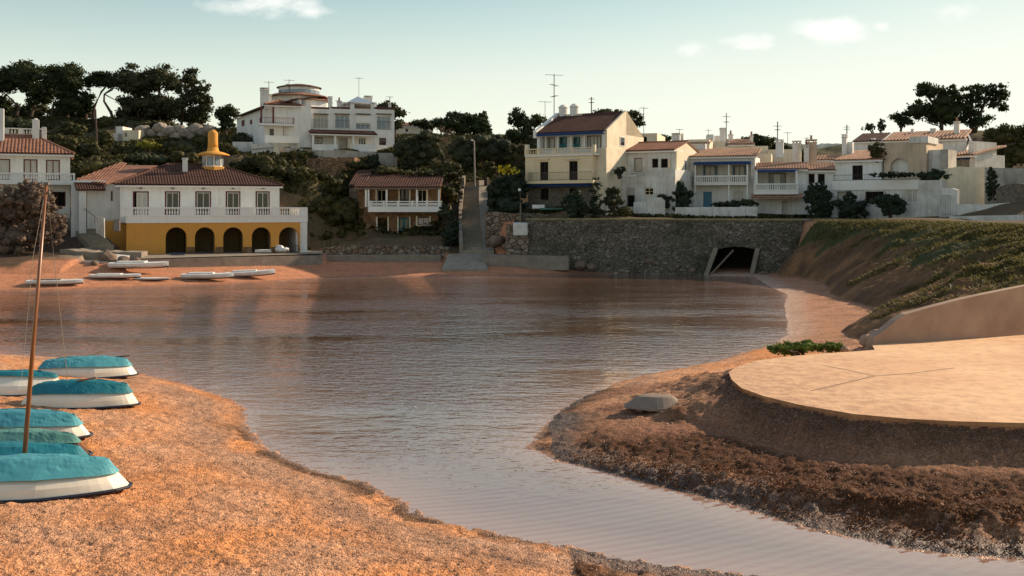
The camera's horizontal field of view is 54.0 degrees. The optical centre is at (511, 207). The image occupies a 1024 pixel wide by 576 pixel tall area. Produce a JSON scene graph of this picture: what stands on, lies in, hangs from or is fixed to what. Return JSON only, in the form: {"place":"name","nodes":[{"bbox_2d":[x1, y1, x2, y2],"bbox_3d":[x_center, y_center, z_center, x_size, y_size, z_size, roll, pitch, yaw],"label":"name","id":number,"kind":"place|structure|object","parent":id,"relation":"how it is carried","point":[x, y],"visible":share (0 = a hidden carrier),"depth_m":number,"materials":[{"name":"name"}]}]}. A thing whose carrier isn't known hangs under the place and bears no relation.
{"place":"outdoors","nodes":[
{"label":"outdoors","id":0,"kind":"place"},
{"bbox_2d":[139,250,322,258],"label":"quay pavement","id":1,"kind":"structure","parent":0,"point":[213,254],"depth_m":90.18,"materials":[{"name":"concrete"}]},
{"bbox_2d":[0,119,1023,575],"bbox_3d":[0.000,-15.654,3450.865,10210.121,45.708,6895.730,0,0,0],"label":"ground","id":2,"kind":"structure","parent":0,"point":[822,303],"depth_m":22.21,"materials":[{"name":"sand"}]},
{"bbox_2d":[4,115,31,133],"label":"hillside bush","id":3,"kind":"object","parent":2,"relation":"on","point":[11,122],"visible":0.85,"depth_m":129.09,"materials":[{"name":"green plant"}]},
{"bbox_2d":[4,98,49,116],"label":"undergrowth bush","id":4,"kind":"object","parent":2,"relation":"on","point":[39,110],"visible":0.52,"depth_m":152.08,"materials":[{"name":"green plant"}]},
{"bbox_2d":[0,59,55,116],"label":"umbrella pine","id":5,"kind":"object","parent":2,"relation":"on","point":[20,78],"visible":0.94,"depth_m":149.01,"materials":[{"name":"green plant"}]},
{"bbox_2d":[0,369,58,396],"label":"covered boat","id":6,"kind":"object","parent":2,"relation":"on","point":[12,384],"visible":0.73,"depth_m":29.14,"materials":[{"name":"plastic"}]},
{"bbox_2d":[0,178,67,255],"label":"tamarisk","id":7,"kind":"object","parent":2,"relation":"on","point":[21,203],"visible":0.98,"depth_m":83.38,"materials":[{"name":"pink plant"}]},
{"bbox_2d":[0,108,74,223],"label":"white seaside house","id":8,"kind":"structure","parent":2,"relation":"on","point":[35,155],"depth_m":93.34,"materials":[{"name":"paint"}]},
{"bbox_2d":[0,441,88,455],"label":"covered boat","id":9,"kind":"object","parent":2,"relation":"on","point":[10,447],"visible":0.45,"depth_m":20.59,"materials":[{"name":"teal fabric"}]},
{"bbox_2d":[0,408,92,438],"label":"covered boat","id":10,"kind":"object","parent":2,"relation":"on","point":[49,419],"visible":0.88,"depth_m":23.79,"materials":[{"name":"teal fabric"}]},
{"bbox_2d":[0,428,92,455],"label":"covered boat","id":11,"kind":"object","parent":2,"relation":"on","point":[35,435],"visible":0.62,"depth_m":22.05,"materials":[{"name":"green fabric"}]},
{"bbox_2d":[25,278,82,284],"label":"dinghy","id":12,"kind":"object","parent":2,"relation":"on","point":[51,281],"visible":0.94,"depth_m":74.46,"materials":[{"name":"white paint"}]},
{"bbox_2d":[33,61,88,117],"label":"umbrella pine","id":13,"kind":"object","parent":2,"relation":"on","point":[65,83],"visible":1,"depth_m":146.99,"materials":[{"name":"green plant"}]},
{"bbox_2d":[49,133,79,150],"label":"hillside bush","id":14,"kind":"object","parent":2,"relation":"on","point":[68,142],"visible":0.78,"depth_m":107.58,"materials":[{"name":"green plant"}]},
{"bbox_2d":[0,453,132,503],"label":"covered boat","id":15,"kind":"object","parent":2,"relation":"on","point":[28,477],"visible":0.99,"depth_m":19.02,"materials":[{"name":"teal fabric"}]},
{"bbox_2d":[21,182,67,452],"bbox_3d":[-10.346,2.353,22.317,1.014,5.726,5.626,0,0,-26],"label":"wooden mast","id":16,"kind":"object","parent":15,"relation":"attached to","point":[30,382],"visible":0.91,"depth_m":19.76,"materials":[{"name":"brown wood"}]},
{"bbox_2d":[59,120,88,136],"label":"hillside bush","id":17,"kind":"object","parent":2,"relation":"on","point":[70,128],"visible":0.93,"depth_m":134.53,"materials":[{"name":"green plant"}]},
{"bbox_2d":[21,378,140,409],"bbox_3d":[-12.038,5.136,28.100,3.242,0.743,1.465,0,0,0],"label":"covered boat","id":18,"kind":"object","parent":2,"relation":"on","point":[73,394],"visible":0.95,"depth_m":27.68,"materials":[{"name":"teal fabric"}]},
{"bbox_2d":[37,355,138,378],"bbox_3d":[-14.368,5.316,33.877,3.425,0.691,1.660,0,0,0],"label":"covered boat","id":19,"kind":"object","parent":2,"relation":"on","point":[101,366],"visible":0.92,"depth_m":33.45,"materials":[{"name":"teal fabric"}]},
{"bbox_2d":[64,209,113,250],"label":"harbour steps","id":20,"kind":"structure","parent":2,"relation":"on","point":[91,238],"depth_m":88.61,"materials":[{"name":"concrete"}]},
{"bbox_2d":[76,141,105,158],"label":"hillside bush","id":21,"kind":"object","parent":2,"relation":"on","point":[87,149],"visible":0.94,"depth_m":109.53,"materials":[{"name":"green plant"}]},
{"bbox_2d":[80,70,118,118],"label":"umbrella pine","id":22,"kind":"object","parent":2,"relation":"on","point":[103,78],"visible":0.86,"depth_m":149.45,"materials":[{"name":"green plant"}]},
{"bbox_2d":[79,155,124,174],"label":"hillside bush","id":23,"kind":"object","parent":2,"relation":"on","point":[92,164],"visible":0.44,"depth_m":103.52,"materials":[{"name":"green plant"}]},
{"bbox_2d":[60,248,147,259],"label":"broken slab","id":24,"kind":"structure","parent":2,"relation":"on","point":[90,254],"depth_m":84.14,"materials":[{"name":"concrete"}]},
{"bbox_2d":[89,273,140,278],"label":"dinghy","id":25,"kind":"object","parent":2,"relation":"on","point":[117,275],"visible":1,"depth_m":77.72,"materials":[{"name":"white paint"}]},
{"bbox_2d":[110,141,137,155],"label":"hillside bush","id":26,"kind":"object","parent":2,"relation":"on","point":[121,147],"visible":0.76,"depth_m":111.52,"materials":[{"name":"green plant"}]},
{"bbox_2d":[113,126,144,140],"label":"house","id":27,"kind":"structure","parent":2,"relation":"on","point":[122,133],"depth_m":121.60,"materials":[{"name":"paint"}]},
{"bbox_2d":[108,261,168,268],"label":"dinghy","id":28,"kind":"object","parent":2,"relation":"on","point":[131,264],"visible":1,"depth_m":80.57,"materials":[{"name":"white paint"}]},
{"bbox_2d":[103,62,183,120],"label":"umbrella pine","id":29,"kind":"object","parent":2,"relation":"on","point":[137,86],"visible":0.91,"depth_m":148.94,"materials":[{"name":"green plant"}]},
{"bbox_2d":[127,152,168,164],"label":"hillside bush","id":30,"kind":"object","parent":2,"relation":"on","point":[142,158],"visible":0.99,"depth_m":105.45,"materials":[{"name":"green plant"}]},
{"bbox_2d":[159,141,192,154],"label":"hillside bush","id":31,"kind":"object","parent":2,"relation":"on","point":[168,148],"visible":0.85,"depth_m":111.39,"materials":[{"name":"green plant"}]},
{"bbox_2d":[168,150,199,162],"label":"hillside bush","id":32,"kind":"object","parent":2,"relation":"on","point":[176,156],"visible":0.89,"depth_m":105.51,"materials":[{"name":"green plant"}]},
{"bbox_2d":[163,67,214,125],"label":"ragged pine","id":33,"kind":"object","parent":2,"relation":"on","point":[195,96],"visible":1,"depth_m":147.22,"materials":[{"name":"green plant"}]},
{"bbox_2d":[71,130,307,253],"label":"harbour building","id":34,"kind":"structure","parent":2,"relation":"on","point":[210,202],"depth_m":92.44,"materials":[{"name":"paint"}]},
{"bbox_2d":[181,272,232,278],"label":"dinghy","id":35,"kind":"object","parent":2,"relation":"on","point":[201,275],"visible":1,"depth_m":79.75,"materials":[{"name":"white paint"}]},
{"bbox_2d":[211,103,239,134],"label":"round pine","id":36,"kind":"object","parent":2,"relation":"on","point":[224,113],"visible":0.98,"depth_m":137.46,"materials":[{"name":"green plant"}]},
{"bbox_2d":[130,255,322,268],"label":"quay wall","id":37,"kind":"structure","parent":2,"relation":"on","point":[292,260],"depth_m":88.08,"materials":[{"name":"concrete"}]},
{"bbox_2d":[226,269,274,276],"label":"dinghy","id":38,"kind":"object","parent":2,"relation":"on","point":[248,273],"visible":0.88,"depth_m":82.20,"materials":[{"name":"white paint"}]},
{"bbox_2d":[229,154,274,175],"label":"evergreen bush","id":39,"kind":"object","parent":2,"relation":"on","point":[248,164],"visible":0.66,"depth_m":107.22,"materials":[{"name":"green plant"}]},
{"bbox_2d":[233,142,278,154],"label":"wall","id":40,"kind":"structure","parent":2,"relation":"on","point":[249,147],"depth_m":112.73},
{"bbox_2d":[257,156,316,181],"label":"evergreen bush","id":41,"kind":"object","parent":2,"relation":"on","point":[281,169],"visible":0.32,"depth_m":105.06,"materials":[{"name":"green plant"}]},
{"bbox_2d":[233,84,393,152],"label":"hillside mansion","id":42,"kind":"structure","parent":2,"relation":"on","point":[298,116],"depth_m":118.97,"materials":[{"name":"paint"}]},
{"bbox_2d":[314,170,348,200],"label":"evergreen bush","id":43,"kind":"object","parent":2,"relation":"on","point":[337,186],"visible":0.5,"depth_m":105.22,"materials":[{"name":"green plant"}]},
{"bbox_2d":[307,157,359,176],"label":"stone bastion","id":44,"kind":"object","parent":2,"relation":"on","point":[333,166],"visible":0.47,"depth_m":109.71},
{"bbox_2d":[309,194,365,239],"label":"evergreen bush","id":45,"kind":"object","parent":2,"relation":"on","point":[347,210],"visible":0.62,"depth_m":102.67,"materials":[{"name":"green plant"}]},
{"bbox_2d":[279,148,396,167],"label":"terrace wall","id":46,"kind":"structure","parent":2,"relation":"on","point":[388,159],"depth_m":114.00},
{"bbox_2d":[308,245,448,259],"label":"rubble wall","id":47,"kind":"structure","parent":2,"relation":"on","point":[382,250],"depth_m":97.06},
{"bbox_2d":[325,254,440,261],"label":"concrete apron","id":48,"kind":"object","parent":2,"relation":"on","point":[392,258],"visible":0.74,"depth_m":95.44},
{"bbox_2d":[377,100,409,137],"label":"leaning pine","id":49,"kind":"object","parent":2,"relation":"on","point":[398,112],"visible":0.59,"depth_m":139.46,"materials":[{"name":"green plant"}]},
{"bbox_2d":[348,170,443,233],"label":"balconied house","id":50,"kind":"structure","parent":2,"relation":"on","point":[397,202],"depth_m":103.40,"materials":[{"name":"white"}]},
{"bbox_2d":[7,115,814,235],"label":"hill scrub","id":51,"kind":"object","parent":2,"relation":"on","point":[76,162],"visible":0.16,"depth_m":112.58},
{"bbox_2d":[370,165,454,177],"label":"hillside shrub","id":52,"kind":"object","parent":2,"relation":"on","point":[384,169],"visible":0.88,"depth_m":107.21,"materials":[{"name":"green plant"}]},
{"bbox_2d":[392,130,445,170],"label":"olive tree","id":53,"kind":"object","parent":2,"relation":"on","point":[415,153],"visible":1,"depth_m":111.29,"materials":[{"name":"green plant"}]},
{"bbox_2d":[439,220,458,246],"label":"shrub","id":54,"kind":"object","parent":2,"relation":"on","point":[449,236],"visible":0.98,"depth_m":98.73,"materials":[{"name":"green plant"}]},
{"bbox_2d":[439,159,463,205],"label":"slope bush","id":55,"kind":"object","parent":2,"relation":"on","point":[449,194],"visible":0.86,"depth_m":107.56,"materials":[{"name":"green plant"}]},
{"bbox_2d":[429,110,492,135],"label":"broad pine","id":56,"kind":"object","parent":2,"relation":"on","point":[459,123],"visible":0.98,"depth_m":148.96,"materials":[{"name":"green plant"}]},
{"bbox_2d":[442,254,487,270],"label":"slipway","id":57,"kind":"structure","parent":2,"relation":"on","point":[463,262],"depth_m":92.02,"materials":[{"name":"concrete"}]},
{"bbox_2d":[459,176,493,255],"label":"long stairway","id":58,"kind":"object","parent":2,"relation":"on","point":[473,208],"visible":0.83,"depth_m":106.82,"materials":[{"name":"concrete"}]},
{"bbox_2d":[447,131,524,185],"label":"carob tree","id":59,"kind":"object","parent":2,"relation":"on","point":[491,148],"visible":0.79,"depth_m":122.88,"materials":[{"name":"green plant"}]},
{"bbox_2d":[485,212,519,248],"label":"garden wall","id":60,"kind":"structure","parent":2,"relation":"on","point":[494,221],"depth_m":96.84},
{"bbox_2d":[486,164,529,209],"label":"flowering shrub","id":61,"kind":"object","parent":2,"relation":"on","point":[500,188],"visible":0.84,"depth_m":100.33,"materials":[{"name":"green plant"}]},
{"bbox_2d":[487,198,529,212],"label":"flowering shrub","id":62,"kind":"object","parent":2,"relation":"on","point":[507,205],"visible":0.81,"depth_m":98.11,"materials":[{"name":"green plant"}]},
{"bbox_2d":[0,372,1023,575],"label":"pebbles","id":63,"kind":"object","parent":2,"relation":"on","point":[666,573],"visible":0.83,"depth_m":18.15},
{"bbox_2d":[507,107,529,146],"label":"ragged pine","id":64,"kind":"object","parent":2,"relation":"on","point":[517,119],"visible":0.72,"depth_m":134.56,"materials":[{"name":"green plant"}]},
{"bbox_2d":[506,138,536,168],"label":"hillside shrub","id":65,"kind":"object","parent":2,"relation":"on","point":[515,152],"visible":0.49,"depth_m":117.52,"materials":[{"name":"green plant"}]},
{"bbox_2d":[504,113,547,153],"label":"ragged pine","id":66,"kind":"object","parent":2,"relation":"on","point":[515,136],"visible":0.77,"depth_m":131.53,"materials":[{"name":"green plant"}]},
{"bbox_2d":[483,254,569,269],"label":"landing ledge","id":67,"kind":"object","parent":2,"relation":"on","point":[547,262],"visible":0.75,"depth_m":92.43,"materials":[{"name":"concrete"}]},
{"bbox_2d":[506,223,528,254],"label":"rubble pier","id":68,"kind":"structure","parent":67,"relation":"on","point":[517,244],"depth_m":93.89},
{"bbox_2d":[524,103,643,210],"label":"cream house","id":69,"kind":"structure","parent":2,"relation":"on","point":[575,149],"depth_m":101.40,"materials":[{"name":"beige paint"}]},
{"bbox_2d":[603,185,625,211],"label":"bushy shrub","id":70,"kind":"object","parent":2,"relation":"on","point":[612,200],"visible":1,"depth_m":95.70,"materials":[{"name":"green plant"}]},
{"bbox_2d":[592,108,645,127],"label":"umbrella pine","id":71,"kind":"object","parent":2,"relation":"on","point":[634,115],"visible":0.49,"depth_m":144.28,"materials":[{"name":"green plant"}]},
{"bbox_2d":[634,197,664,216],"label":"yard wall","id":72,"kind":"structure","parent":2,"relation":"on","point":[654,206],"depth_m":98.14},
{"bbox_2d":[624,393,678,411],"bbox_3d":[3.980,5.344,27.742,1.787,0.405,1.260,0,0,0],"label":"overturned dinghy","id":73,"kind":"object","parent":2,"relation":"on","point":[651,402],"visible":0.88,"depth_m":27.42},
{"bbox_2d":[621,140,698,213],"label":"weathered white house","id":74,"kind":"structure","parent":2,"relation":"on","point":[655,169],"depth_m":101.51,"materials":[{"name":"grey paint"}]},
{"bbox_2d":[526,218,802,274],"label":"retaining wall","id":75,"kind":"structure","parent":2,"relation":"on","point":[632,245],"depth_m":91.24,"materials":[{"name":"stone"}]},
{"bbox_2d":[639,130,712,148],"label":"pale flat roofed house","id":76,"kind":"structure","parent":2,"relation":"on","point":[659,137],"depth_m":116.79,"materials":[{"name":"paint"}]},
{"bbox_2d":[657,181,695,211],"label":"climbing bush","id":77,"kind":"object","parent":2,"relation":"on","point":[682,194],"visible":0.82,"depth_m":99.10,"materials":[{"name":"green plant"}]},
{"bbox_2d":[675,207,756,218],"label":"front wall","id":78,"kind":"structure","parent":2,"relation":"on","point":[724,211],"depth_m":97.98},
{"bbox_2d":[710,198,758,206],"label":"garden hedge","id":79,"kind":"object","parent":2,"relation":"on","point":[742,202],"visible":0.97,"depth_m":98.81,"materials":[{"name":"green plant"}]},
{"bbox_2d":[689,139,783,206],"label":"blue awning house","id":80,"kind":"structure","parent":2,"relation":"on","point":[723,174],"depth_m":103.42,"materials":[{"name":"paint"}]},
{"bbox_2d":[706,128,767,153],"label":"roof terrace house","id":81,"kind":"structure","parent":2,"relation":"on","point":[719,141],"depth_m":118.32,"materials":[{"name":"white paint"}]},
{"bbox_2d":[737,133,789,148],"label":"umbrella pine","id":82,"kind":"object","parent":2,"relation":"on","point":[759,140],"visible":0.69,"depth_m":139.27,"materials":[{"name":"green plant"}]},
{"bbox_2d":[757,149,792,162],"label":"back row house","id":83,"kind":"structure","parent":2,"relation":"on","point":[770,156],"depth_m":115.33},
{"bbox_2d":[551,444,1023,555],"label":"seaweed","id":84,"kind":"object","parent":2,"relation":"on","point":[918,497],"visible":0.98,"depth_m":19.41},
{"bbox_2d":[751,135,835,217],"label":"house","id":85,"kind":"structure","parent":2,"relation":"on","point":[780,187],"depth_m":100.97,"materials":[{"name":"white paint"}]},
{"bbox_2d":[766,339,847,356],"bbox_3d":[10.133,4.972,34.602,2.787,0.970,1.029,0,0,0],"label":"leafy ground plant","id":86,"kind":"object","parent":2,"relation":"on","point":[786,347],"visible":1,"depth_m":34.46,"materials":[{"name":"green plant"}]},
{"bbox_2d":[802,181,833,217],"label":"bush","id":87,"kind":"object","parent":2,"relation":"on","point":[817,196],"visible":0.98,"depth_m":96.37,"materials":[{"name":"green plant"}]},
{"bbox_2d":[832,190,870,218],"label":"bush","id":88,"kind":"object","parent":2,"relation":"on","point":[849,207],"visible":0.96,"depth_m":94.72,"materials":[{"name":"green plant"}]},
{"bbox_2d":[729,335,1023,426],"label":"concrete slab","id":89,"kind":"structure","parent":2,"relation":"on","point":[971,382],"depth_m":27.51,"materials":[{"name":"concrete"}]},
{"bbox_2d":[869,192,907,217],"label":"bush","id":90,"kind":"object","parent":2,"relation":"on","point":[889,205],"visible":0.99,"depth_m":92.13,"materials":[{"name":"green plant"}]},
{"bbox_2d":[832,134,955,218],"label":"terrace house","id":91,"kind":"structure","parent":2,"relation":"on","point":[854,169],"depth_m":95.39,"materials":[{"name":"white paint"}]},
{"bbox_2d":[869,168,951,179],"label":"wall creeper","id":92,"kind":"object","parent":91,"relation":"attached to","point":[934,174],"depth_m":92.73,"materials":[{"name":"green plant"}]},
{"bbox_2d":[886,111,914,131],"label":"pine","id":93,"kind":"object","parent":2,"relation":"on","point":[896,117],"visible":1,"depth_m":134.66,"materials":[{"name":"green plant"}]},
{"bbox_2d":[795,218,1023,319],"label":"bank grass","id":94,"kind":"structure","parent":2,"relation":"on","point":[972,227],"depth_m":58.61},
{"bbox_2d":[852,117,971,152],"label":"ridge house","id":95,"kind":"structure","parent":2,"relation":"on","point":[957,139],"depth_m":110.17,"materials":[{"name":"tile"}]},
{"bbox_2d":[902,81,972,130],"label":"tall pine","id":96,"kind":"object","parent":2,"relation":"on","point":[944,108],"visible":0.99,"depth_m":134.21,"materials":[{"name":"green plant"}]},
{"bbox_2d":[865,284,1023,347],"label":"sloping concrete wall","id":97,"kind":"structure","parent":2,"relation":"on","point":[996,313],"depth_m":36.42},
{"bbox_2d":[939,188,958,216],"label":"gate wall","id":98,"kind":"structure","parent":2,"relation":"on","point":[953,193],"depth_m":90.07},
{"bbox_2d":[939,167,984,203],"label":"ruined wall","id":99,"kind":"structure","parent":2,"relation":"on","point":[968,183],"depth_m":92.27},
{"bbox_2d":[956,141,1006,167],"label":"shaded porch house","id":100,"kind":"structure","parent":2,"relation":"on","point":[979,154],"depth_m":98.18,"materials":[{"name":"paint"}]},
{"bbox_2d":[957,203,1005,215],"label":"sloping wall","id":101,"kind":"structure","parent":2,"relation":"on","point":[964,208],"depth_m":87.22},
{"bbox_2d":[959,82,1010,132],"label":"tall pine","id":102,"kind":"object","parent":2,"relation":"on","point":[995,97],"visible":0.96,"depth_m":134.39,"materials":[{"name":"green plant"}]},
{"bbox_2d":[949,215,1023,220],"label":"foreground low wall","id":103,"kind":"structure","parent":2,"relation":"on","point":[1001,217],"depth_m":77.14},
{"bbox_2d":[981,122,1023,167],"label":"leafy tree","id":104,"kind":"object","parent":2,"relation":"on","point":[1013,154],"visible":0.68,"depth_m":117.22,"materials":[{"name":"green plant"}]},
{"bbox_2d":[985,168,1023,203],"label":"grey boundary wall","id":105,"kind":"structure","parent":2,"relation":"on","point":[1010,176],"depth_m":89.31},
{"bbox_2d":[984,167,999,200],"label":"ivy","id":106,"kind":"object","parent":105,"relation":"attached to","point":[991,186],"visible":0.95,"depth_m":87.88,"materials":[{"name":"green plant"}]},
{"bbox_2d":[996,183,1023,203],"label":"rough stone wall","id":107,"kind":"structure","parent":2,"relation":"on","point":[1011,193],"depth_m":84.84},
{"bbox_2d":[0,274,1023,575],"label":"water","id":108,"kind":"structure","parent":0,"point":[444,398],"depth_m":37.10,"materials":[{"name":"liquid"}]},
{"bbox_2d":[0,0,1023,143],"label":"sky","id":109,"kind":"structure","parent":0,"point":[816,68],"materials":[{"name":"blue"}]},
{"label":"promenade","id":110,"kind":"structure","parent":0,"visible":0},
{"bbox_2d":[559,189,588,217],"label":"round bush","id":111,"kind":"object","parent":110,"relation":"on","point":[577,206],"visible":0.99,"depth_m":94.58,"materials":[{"name":"green plant"}]},
{"bbox_2d":[588,177,603,217],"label":"palm shrub","id":112,"kind":"object","parent":110,"relation":"on","point":[592,201],"visible":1,"depth_m":94.88,"materials":[{"name":"green plant"}]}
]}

